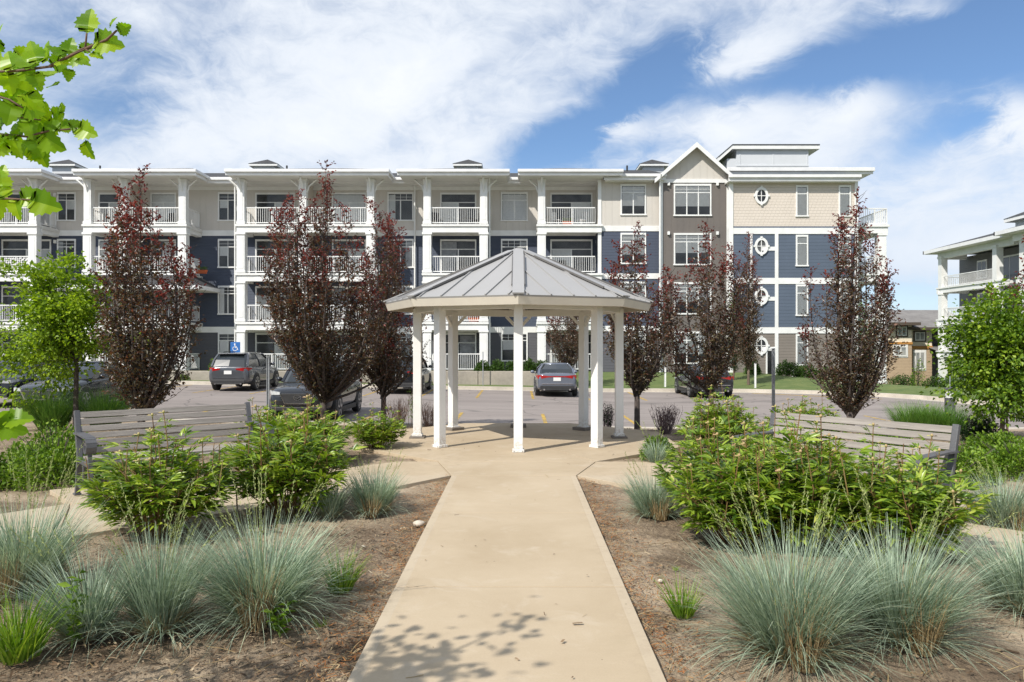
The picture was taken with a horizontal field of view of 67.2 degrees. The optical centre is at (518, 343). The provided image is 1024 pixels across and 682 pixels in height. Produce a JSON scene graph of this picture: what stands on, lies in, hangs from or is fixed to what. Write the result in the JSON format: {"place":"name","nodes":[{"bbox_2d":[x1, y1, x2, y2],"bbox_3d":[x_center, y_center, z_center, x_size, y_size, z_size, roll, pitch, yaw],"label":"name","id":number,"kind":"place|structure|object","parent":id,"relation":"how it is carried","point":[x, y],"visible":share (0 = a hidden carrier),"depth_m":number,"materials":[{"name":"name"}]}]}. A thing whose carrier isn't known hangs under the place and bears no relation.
{"place":"outdoors","nodes":[
{"label":"outdoors","id":0,"kind":"place"},
{"bbox_2d":[347,462,665,681],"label":"path","id":1,"kind":"structure","parent":0,"point":[518,564],"depth_m":4.88,"materials":[{"name":"beige concrete"}]},
{"bbox_2d":[0,420,1023,681],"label":"garden soil","id":2,"kind":"structure","parent":0,"point":[656,534],"depth_m":4.62,"materials":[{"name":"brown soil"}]},
{"bbox_2d":[0,582,84,665],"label":"day lily","id":3,"kind":"object","parent":2,"relation":"on","point":[18,648],"visible":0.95,"depth_m":3.97,"materials":[{"name":"plant"}]},
{"bbox_2d":[0,384,94,430],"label":"green grass clump","id":4,"kind":"object","parent":2,"relation":"on","point":[64,415],"visible":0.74,"depth_m":14.67,"materials":[{"name":"plant"}]},
{"bbox_2d":[0,434,113,492],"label":"shrub","id":5,"kind":"object","parent":2,"relation":"on","point":[61,452],"visible":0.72,"depth_m":8.80,"materials":[{"name":"green plant"}]},
{"bbox_2d":[1,418,121,468],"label":"shrub","id":6,"kind":"object","parent":2,"relation":"on","point":[68,433],"visible":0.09,"depth_m":10.16,"materials":[{"name":"green plant"}]},
{"bbox_2d":[0,434,129,602],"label":"blue oat grass","id":7,"kind":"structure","parent":2,"relation":"on","point":[13,551],"depth_m":5.10,"materials":[{"name":"plant"}]},
{"bbox_2d":[0,8,130,441],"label":"maple tree","id":8,"kind":"object","parent":2,"relation":"on","point":[27,106],"visible":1,"depth_m":1.53,"materials":[{"name":"green plant"}]},
{"bbox_2d":[0,246,149,425],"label":"green tree","id":9,"kind":"object","parent":2,"relation":"on","point":[59,334],"visible":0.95,"depth_m":14.36,"materials":[{"name":"green plant"}]},
{"bbox_2d":[57,570,92,648],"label":"broadleaf weed","id":10,"kind":"object","parent":2,"relation":"on","point":[71,616],"visible":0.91,"depth_m":4.13,"materials":[{"name":"green plant"}]},
{"bbox_2d":[0,505,166,669],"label":"blue oat grass","id":11,"kind":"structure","parent":2,"relation":"on","point":[94,617],"depth_m":4.22,"materials":[{"name":"plant"}]},
{"bbox_2d":[65,382,134,424],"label":"green grass clump","id":12,"kind":"object","parent":2,"relation":"on","point":[97,405],"visible":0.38,"depth_m":14.95,"materials":[{"name":"plant"}]},
{"bbox_2d":[87,163,206,428],"bbox_3d":[-6.717,-0.709,13.873,2.299,5.048,2.058,0,0,0],"label":"purple leaf tree","id":13,"kind":"object","parent":2,"relation":"on","point":[141,390],"visible":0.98,"depth_m":13.44,"materials":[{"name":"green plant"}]},
{"bbox_2d":[63,478,240,666],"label":"blue oat grass","id":14,"kind":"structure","parent":2,"relation":"on","point":[147,610],"depth_m":4.32,"materials":[{"name":"plant"}]},
{"bbox_2d":[73,410,243,538],"bbox_3d":[-3.094,1.122,6.659,1.362,1.107,1.385,0,0,-14],"label":"peony bush","id":15,"kind":"object","parent":2,"relation":"on","point":[173,487],"visible":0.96,"depth_m":6.47,"materials":[{"name":"green plant"}]},
{"bbox_2d":[0,524,410,681],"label":"dark mulch litter","id":16,"kind":"object","parent":2,"relation":"on","point":[153,664],"visible":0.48,"depth_m":4.14,"materials":[{"name":"brown plant"}]},
{"bbox_2d":[139,460,367,662],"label":"blue oat grass","id":17,"kind":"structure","parent":2,"relation":"on","point":[254,586],"depth_m":4.49,"materials":[{"name":"plant"}]},
{"bbox_2d":[226,397,296,451],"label":"peony bush","id":18,"kind":"object","parent":2,"relation":"on","point":[270,418],"visible":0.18,"depth_m":11.22,"materials":[{"name":"green plant"}]},
{"bbox_2d":[260,600,297,636],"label":"broadleaf weed","id":19,"kind":"object","parent":2,"relation":"on","point":[280,623],"visible":0.99,"depth_m":4.29,"materials":[{"name":"green plant"}]},
{"bbox_2d":[209,395,366,518],"bbox_3d":[-2.203,1.080,7.361,1.402,1.198,1.471,0,0,-30],"label":"peony bush","id":20,"kind":"object","parent":2,"relation":"on","point":[282,472],"visible":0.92,"depth_m":7.22,"materials":[{"name":"green plant"}]},
{"bbox_2d":[274,394,356,460],"bbox_3d":[-2.857,1.182,10.564,1.216,0.979,1.237,0,0,17],"label":"peony bush","id":21,"kind":"object","parent":2,"relation":"on","point":[348,427],"visible":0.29,"depth_m":10.52,"materials":[{"name":"green plant"}]},
{"bbox_2d":[294,473,358,521],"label":"blue oat grass","id":22,"kind":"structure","parent":2,"relation":"on","point":[331,508],"depth_m":7.21,"materials":[{"name":"plant"}]},
{"bbox_2d":[256,159,408,419],"bbox_3d":[-3.909,-1.063,17.288,2.944,6.212,3.546,0,0,40],"label":"purple leaf tree","id":23,"kind":"object","parent":2,"relation":"on","point":[322,384],"visible":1,"depth_m":16.80,"materials":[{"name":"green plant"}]},
{"bbox_2d":[317,543,373,596],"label":"day lily","id":24,"kind":"object","parent":2,"relation":"on","point":[345,585],"visible":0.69,"depth_m":5.06,"materials":[{"name":"plant"}]},
{"bbox_2d":[332,444,417,519],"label":"blue oat grass","id":25,"kind":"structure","parent":2,"relation":"on","point":[375,498],"depth_m":7.34,"materials":[{"name":"plant"}]},
{"bbox_2d":[345,402,408,448],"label":"peony bush","id":26,"kind":"object","parent":2,"relation":"on","point":[383,433],"visible":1,"depth_m":11.76,"materials":[{"name":"green plant"}]},
{"bbox_2d":[337,209,431,423],"bbox_3d":[-3.368,-0.546,18.829,2.281,5.539,2.086,0,0,36],"label":"purple leaf tree","id":27,"kind":"object","parent":2,"relation":"on","point":[386,382],"visible":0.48,"depth_m":18.72,"materials":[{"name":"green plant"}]},
{"bbox_2d":[253,478,745,681],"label":"rust needle litter","id":28,"kind":"object","parent":2,"relation":"on","point":[600,517],"visible":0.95,"depth_m":4.95,"materials":[{"name":"brown plant"}]},
{"bbox_2d":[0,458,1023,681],"bbox_3d":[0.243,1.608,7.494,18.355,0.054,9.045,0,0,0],"label":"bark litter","id":29,"kind":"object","parent":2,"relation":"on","point":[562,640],"visible":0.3,"depth_m":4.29,"materials":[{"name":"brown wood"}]},
{"bbox_2d":[4,460,1023,681],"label":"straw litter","id":30,"kind":"object","parent":2,"relation":"on","point":[84,642],"visible":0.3,"depth_m":4.09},
{"bbox_2d":[355,423,681,461],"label":"gazebo slab","id":31,"kind":"structure","parent":2,"relation":"on","point":[484,442],"depth_m":12.15,"materials":[{"name":"beige concrete"}]},
{"bbox_2d":[383,248,652,452],"bbox_3d":[0.000,0.010,13.150,4.303,3.280,4.303,0,0,-22],"label":"gazebo","id":32,"kind":"object","parent":31,"relation":"on","point":[518,284],"visible":0.99,"depth_m":11.91,"materials":[{"name":"metal"}]},
{"bbox_2d":[603,220,683,428],"bbox_3d":[2.591,-0.348,16.704,1.859,4.723,2.192,0,0,0],"label":"purple leaf tree","id":33,"kind":"object","parent":2,"relation":"on","point":[637,378],"visible":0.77,"depth_m":16.32,"materials":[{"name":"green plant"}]},
{"bbox_2d":[609,446,690,521],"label":"blue oat grass","id":34,"kind":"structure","parent":2,"relation":"on","point":[655,504],"depth_m":7.23,"materials":[{"name":"plant"}]},
{"bbox_2d":[635,420,674,462],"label":"blue oat grass","id":35,"kind":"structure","parent":2,"relation":"on","point":[651,458],"depth_m":10.53,"materials":[{"name":"plant"}]},
{"bbox_2d":[649,402,682,433],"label":"twiggy shrub","id":36,"kind":"object","parent":2,"relation":"on","point":[665,420],"visible":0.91,"depth_m":14.15,"materials":[{"name":"purple plant"}]},
{"bbox_2d":[653,567,713,618],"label":"day lily","id":37,"kind":"object","parent":2,"relation":"on","point":[683,612],"visible":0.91,"depth_m":4.61,"materials":[{"name":"plant"}]},
{"bbox_2d":[660,217,753,411],"bbox_3d":[4.153,-0.357,17.156,2.223,4.864,1.789,0,0,0],"label":"purple leaf tree","id":38,"kind":"object","parent":2,"relation":"on","point":[713,369],"visible":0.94,"depth_m":16.86,"materials":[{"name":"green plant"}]},
{"bbox_2d":[650,400,778,504],"bbox_3d":[1.929,1.102,7.333,1.290,1.149,1.311,0,0,-26],"label":"peony bush","id":39,"kind":"object","parent":2,"relation":"on","point":[687,444],"visible":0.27,"depth_m":7.34,"materials":[{"name":"green plant"}]},
{"bbox_2d":[680,383,760,448],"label":"peony bush","id":40,"kind":"object","parent":2,"relation":"on","point":[717,412],"visible":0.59,"depth_m":12.09,"materials":[{"name":"green plant"}]},
{"bbox_2d":[653,421,828,548],"bbox_3d":[1.789,1.149,6.249,1.243,1.051,1.304,0,0,-42],"label":"peony bush","id":41,"kind":"object","parent":2,"relation":"on","point":[716,487],"visible":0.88,"depth_m":6.10,"materials":[{"name":"green plant"}]},
{"bbox_2d":[649,461,926,681],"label":"blue oat grass","id":42,"kind":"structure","parent":2,"relation":"on","point":[796,627],"depth_m":3.93,"materials":[{"name":"plant"}]},
{"bbox_2d":[736,404,867,524],"bbox_3d":[2.459,1.110,7.030,1.279,1.135,1.219,0,0,4],"label":"peony bush","id":43,"kind":"object","parent":2,"relation":"on","point":[768,443],"visible":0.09,"depth_m":6.94,"materials":[{"name":"green plant"}]},
{"bbox_2d":[764,389,847,447],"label":"peony bush","id":44,"kind":"object","parent":2,"relation":"on","point":[812,412],"visible":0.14,"depth_m":11.53,"materials":[{"name":"green plant"}]},
{"bbox_2d":[712,409,904,558],"bbox_3d":[2.341,1.102,6.257,1.436,1.149,1.459,0,0,5],"label":"peony bush","id":45,"kind":"object","parent":2,"relation":"on","point":[816,488],"visible":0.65,"depth_m":6.01,"materials":[{"name":"green plant"}]},
{"bbox_2d":[795,186,908,425],"bbox_3d":[7.405,-0.680,17.155,2.131,5.510,2.301,0,0,0],"label":"purple leaf tree","id":46,"kind":"object","parent":2,"relation":"on","point":[850,406],"visible":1,"depth_m":16.73,"materials":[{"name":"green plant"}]},
{"bbox_2d":[812,423,998,559],"bbox_3d":[2.969,1.149,5.998,1.243,1.051,1.304,0,0,-11],"label":"peony bush","id":47,"kind":"object","parent":2,"relation":"on","point":[932,492],"visible":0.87,"depth_m":5.74,"materials":[{"name":"green plant"}]},
{"bbox_2d":[878,400,940,430],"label":"green grass clump","id":48,"kind":"object","parent":2,"relation":"on","point":[905,417],"visible":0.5,"depth_m":14.47,"materials":[{"name":"plant"}]},
{"bbox_2d":[893,399,964,432],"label":"green grass clump","id":49,"kind":"object","parent":2,"relation":"on","point":[931,421],"visible":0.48,"depth_m":14.22,"materials":[{"name":"plant"}]},
{"bbox_2d":[923,403,974,433],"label":"green grass clump","id":50,"kind":"object","parent":2,"relation":"on","point":[956,421],"visible":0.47,"depth_m":14.05,"materials":[{"name":"plant"}]},
{"bbox_2d":[905,443,1003,485],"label":"shrub","id":51,"kind":"object","parent":2,"relation":"on","point":[963,461],"visible":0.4,"depth_m":9.07,"materials":[{"name":"green plant"}]},
{"bbox_2d":[919,275,1023,433],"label":"green tree","id":52,"kind":"object","parent":2,"relation":"on","point":[992,352],"visible":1,"depth_m":12.06,"materials":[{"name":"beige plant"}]},
{"bbox_2d":[931,466,1023,628],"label":"blue oat grass","id":53,"kind":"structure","parent":2,"relation":"on","point":[1016,597],"depth_m":4.74,"materials":[{"name":"plant"}]},
{"bbox_2d":[959,415,999,442],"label":"ball shrub","id":54,"kind":"object","parent":2,"relation":"on","point":[979,426],"visible":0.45,"depth_m":12.96,"materials":[{"name":"green plant"}]},
{"bbox_2d":[959,456,1023,530],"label":"blue oat grass","id":55,"kind":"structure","parent":2,"relation":"on","point":[1003,505],"depth_m":6.83,"materials":[{"name":"plant"}]},
{"bbox_2d":[960,429,1023,457],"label":"shrub","id":56,"kind":"object","parent":2,"relation":"on","point":[996,437],"visible":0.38,"depth_m":10.94,"materials":[{"name":"green plant"}]},
{"bbox_2d":[978,441,1023,481],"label":"shrub","id":57,"kind":"object","parent":2,"relation":"on","point":[1013,460],"visible":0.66,"depth_m":9.50,"materials":[{"name":"green plant"}]},
{"bbox_2d":[0,385,1023,426],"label":"car park","id":58,"kind":"structure","parent":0,"point":[491,406],"depth_m":28.63,"materials":[{"name":"grey asphalt"}]},
{"bbox_2d":[0,356,85,397],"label":"parked car","id":59,"kind":"object","parent":58,"relation":"on","point":[7,385],"visible":0.07,"depth_m":23.80,"materials":[{"name":"grey paint"}]},
{"bbox_2d":[14,361,128,409],"bbox_3d":[-13.950,1.276,24.599,2.200,1.445,4.602,0,0,0],"label":"parked car","id":60,"kind":"object","parent":58,"relation":"on","point":[98,381],"visible":0.33,"depth_m":23.64,"materials":[{"name":"black paint"}]},
{"bbox_2d":[209,351,278,389],"bbox_3d":[-12.375,1.178,35.101,2.200,1.698,4.602,0,0,0],"label":"parked car","id":61,"kind":"object","parent":58,"relation":"on","point":[238,369],"visible":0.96,"depth_m":33.15,"materials":[{"name":"grey paint"}]},
{"bbox_2d":[270,359,361,419],"bbox_3d":[-5.970,1.293,23.096,2.200,1.698,4.608,0,0,0],"label":"parked car","id":62,"kind":"object","parent":58,"relation":"on","point":[287,393],"visible":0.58,"depth_m":21.30,"materials":[{"name":"grey paint"}]},
{"bbox_2d":[392,355,432,392],"bbox_3d":[-5.088,1.311,35.201,2.200,1.698,4.602,0,0,0],"label":"parked car","id":63,"kind":"object","parent":58,"relation":"on","point":[426,380],"visible":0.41,"depth_m":33.67,"materials":[{"name":"black paint"}]},
{"bbox_2d":[530,362,577,395],"bbox_3d":[1.657,1.558,35.201,2.200,1.445,4.602,0,0,0],"label":"parked car","id":64,"kind":"object","parent":58,"relation":"on","point":[555,376],"visible":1,"depth_m":33.01,"materials":[{"name":"grey paint"}]},
{"bbox_2d":[165,381,1021,407],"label":"kerb","id":65,"kind":"structure","parent":58,"relation":"on","point":[909,396],"depth_m":37.12,"materials":[{"name":"concrete"}]},
{"bbox_2d":[674,363,733,396],"bbox_3d":[8.329,1.599,34.901,2.200,1.445,4.602,0,0,0],"label":"parked car","id":66,"kind":"object","parent":58,"relation":"on","point":[679,387],"visible":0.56,"depth_m":33.33,"materials":[{"name":"grey paint"}]},
{"bbox_2d":[0,462,1023,567],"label":"ring path","id":67,"kind":"structure","parent":0,"point":[605,473],"depth_m":7.97,"materials":[{"name":"beige concrete"}]},
{"bbox_2d":[73,402,273,502],"bbox_3d":[-3.773,1.155,8.521,1.925,0.900,0.742,0,0,-40],"label":"park bench","id":68,"kind":"object","parent":67,"relation":"on","point":[89,445],"visible":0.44,"depth_m":8.57,"materials":[{"name":"grey wood"}]},
{"bbox_2d":[731,410,960,536],"bbox_3d":[3.026,1.155,7.296,0.742,0.900,1.925,0,0,-38],"label":"park bench","id":69,"kind":"object","parent":67,"relation":"on","point":[951,451],"visible":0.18,"depth_m":7.22,"materials":[{"name":"grey wood"}]},
{"bbox_2d":[0,0,1023,336],"label":"sky","id":70,"kind":"structure","parent":0,"point":[928,95],"materials":[{"name":"blue"}]},
{"bbox_2d":[169,370,1016,399],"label":"lawn","id":71,"kind":"structure","parent":0,"point":[764,381],"depth_m":38.63,"materials":[{"name":"green plant"}]},
{"bbox_2d":[144,371,536,385],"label":"retaining wall","id":72,"kind":"structure","parent":71,"relation":"on","point":[485,377],"depth_m":38.50,"materials":[{"name":"concrete"}]},
{"bbox_2d":[0,142,889,383],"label":"apartment block","id":73,"kind":"structure","parent":71,"relation":"on","point":[781,203],"depth_m":46.35,"materials":[{"name":"grey paint"}]},
{"bbox_2d":[1,286,48,321],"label":"patio door","id":74,"kind":"structure","parent":73,"relation":"in","point":[6,299],"depth_m":48.30,"materials":[{"name":"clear glass"}]},
{"bbox_2d":[1,239,50,272],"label":"patio door","id":75,"kind":"structure","parent":73,"relation":"in","point":[9,247],"depth_m":48.30,"materials":[{"name":"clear glass"}]},
{"bbox_2d":[56,192,76,220],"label":"window","id":76,"kind":"structure","parent":73,"relation":"in","point":[67,200],"depth_m":48.30,"materials":[{"name":"clear glass"}]},
{"bbox_2d":[98,193,118,223],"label":"patio door","id":77,"kind":"structure","parent":73,"relation":"in","point":[104,199],"depth_m":48.30,"materials":[{"name":"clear glass"}]},
{"bbox_2d":[150,193,175,223],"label":"patio door","id":78,"kind":"structure","parent":73,"relation":"in","point":[156,199],"depth_m":48.29,"materials":[{"name":"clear glass"}]},
{"bbox_2d":[217,286,233,314],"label":"window","id":79,"kind":"structure","parent":73,"relation":"in","point":[225,297],"depth_m":48.29,"materials":[{"name":"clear glass"}]},
{"bbox_2d":[217,239,233,267],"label":"window","id":80,"kind":"structure","parent":73,"relation":"in","point":[225,247],"depth_m":48.30,"materials":[{"name":"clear glass"}]},
{"bbox_2d":[217,192,236,220],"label":"window","id":81,"kind":"structure","parent":73,"relation":"in","point":[225,200],"depth_m":48.30,"materials":[{"name":"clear glass"}]},
{"bbox_2d":[255,286,289,321],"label":"patio door","id":82,"kind":"structure","parent":73,"relation":"in","point":[258,289],"depth_m":48.29,"materials":[{"name":"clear glass"}]},
{"bbox_2d":[255,333,294,369],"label":"patio door","id":83,"kind":"structure","parent":73,"relation":"in","point":[263,343],"depth_m":48.30,"materials":[{"name":"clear glass"}]},
{"bbox_2d":[255,239,294,272],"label":"patio door","id":84,"kind":"structure","parent":73,"relation":"in","point":[258,242],"depth_m":48.30,"materials":[{"name":"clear glass"}]},
{"bbox_2d":[255,193,294,223],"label":"patio door","id":85,"kind":"structure","parent":73,"relation":"in","point":[261,199],"depth_m":48.30,"materials":[{"name":"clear glass"}]},
{"bbox_2d":[332,239,365,272],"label":"patio door","id":86,"kind":"structure","parent":73,"relation":"in","point":[361,249],"depth_m":48.30,"materials":[{"name":"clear glass"}]},
{"bbox_2d":[332,193,365,223],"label":"patio door","id":87,"kind":"structure","parent":73,"relation":"in","point":[351,199],"depth_m":48.29,"materials":[{"name":"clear glass"}]},
{"bbox_2d":[387,192,413,220],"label":"window","id":88,"kind":"structure","parent":73,"relation":"in","point":[402,203],"depth_m":48.30,"materials":[{"name":"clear glass"}]},
{"bbox_2d":[440,239,475,272],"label":"patio door","id":89,"kind":"structure","parent":73,"relation":"in","point":[448,247],"depth_m":48.29,"materials":[{"name":"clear glass"}]},
{"bbox_2d":[440,193,475,223],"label":"patio door","id":90,"kind":"structure","parent":73,"relation":"in","point":[446,199],"depth_m":48.30,"materials":[{"name":"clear glass"}]},
{"bbox_2d":[446,333,475,369],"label":"patio door","id":91,"kind":"structure","parent":73,"relation":"in","point":[466,341],"depth_m":48.29,"materials":[{"name":"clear glass"}]},
{"bbox_2d":[500,192,527,220],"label":"window","id":92,"kind":"structure","parent":73,"relation":"in","point":[514,205],"depth_m":48.29,"materials":[{"name":"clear glass"}]},
{"bbox_2d":[501,332,527,360],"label":"window","id":93,"kind":"structure","parent":73,"relation":"in","point":[507,338],"depth_m":48.29,"materials":[{"name":"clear glass"}]},
{"bbox_2d":[550,239,591,272],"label":"patio door","id":94,"kind":"structure","parent":73,"relation":"in","point":[558,247],"depth_m":48.30,"materials":[{"name":"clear glass"}]},
{"bbox_2d":[550,193,591,223],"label":"patio door","id":95,"kind":"structure","parent":73,"relation":"in","point":[556,199],"depth_m":48.30,"materials":[{"name":"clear glass"}]},
{"bbox_2d":[620,233,646,263],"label":"window","id":96,"kind":"structure","parent":73,"relation":"in","point":[625,238],"depth_m":46.33,"materials":[{"name":"clear glass"}]},
{"bbox_2d":[620,184,646,214],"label":"window","id":97,"kind":"structure","parent":73,"relation":"in","point":[632,196],"depth_m":46.33,"materials":[{"name":"clear glass"}]},
{"bbox_2d":[673,233,710,264],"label":"window","id":98,"kind":"structure","parent":73,"relation":"in","point":[683,242],"depth_m":45.88,"materials":[{"name":"clear glass"}]},
{"bbox_2d":[674,282,710,314],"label":"window","id":99,"kind":"structure","parent":73,"relation":"in","point":[684,288],"depth_m":45.88,"materials":[{"name":"clear glass"}]},
{"bbox_2d":[673,184,711,215],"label":"window","id":100,"kind":"structure","parent":73,"relation":"in","point":[689,199],"depth_m":45.88,"materials":[{"name":"white glass"}]},
{"bbox_2d":[795,235,808,265],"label":"window","id":101,"kind":"structure","parent":73,"relation":"in","point":[801,240],"depth_m":45.48,"materials":[{"name":"clear glass"}]},
{"bbox_2d":[795,185,808,216],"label":"window","id":102,"kind":"structure","parent":73,"relation":"in","point":[801,190],"depth_m":45.48,"materials":[{"name":"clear glass"}]},
{"bbox_2d":[838,185,851,216],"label":"window","id":103,"kind":"structure","parent":73,"relation":"in","point":[844,191],"depth_m":45.48,"materials":[{"name":"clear glass"}]},
{"bbox_2d":[543,316,578,366],"bbox_3d":[2.335,-0.159,38.067,2.199,4.865,2.238,0,0,0],"label":"purple leaf tree","id":104,"kind":"object","parent":71,"relation":"on","point":[570,346],"visible":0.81,"depth_m":37.93,"materials":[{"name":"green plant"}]},
{"bbox_2d":[732,231,765,384],"bbox_3d":[11.546,-1.762,38.906,1.670,7.937,1.756,0,0,0],"label":"purple leaf tree","id":105,"kind":"object","parent":71,"relation":"on","point":[747,360],"visible":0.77,"depth_m":38.83,"materials":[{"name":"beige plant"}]},
{"bbox_2d":[866,309,957,385],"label":"townhouse","id":106,"kind":"structure","parent":71,"relation":"on","point":[915,334],"depth_m":77.91,"materials":[{"name":"brown paint"}]},
{"bbox_2d":[923,212,1023,388],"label":"balcony building","id":107,"kind":"structure","parent":71,"relation":"on","point":[996,255],"depth_m":67.37,"materials":[{"name":"grey paint"}]},
{"bbox_2d":[796,468,1022,681],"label":"blue oat grass","id":108,"kind":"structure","parent":0,"point":[932,616],"depth_m":4.09,"materials":[{"name":"plant"}]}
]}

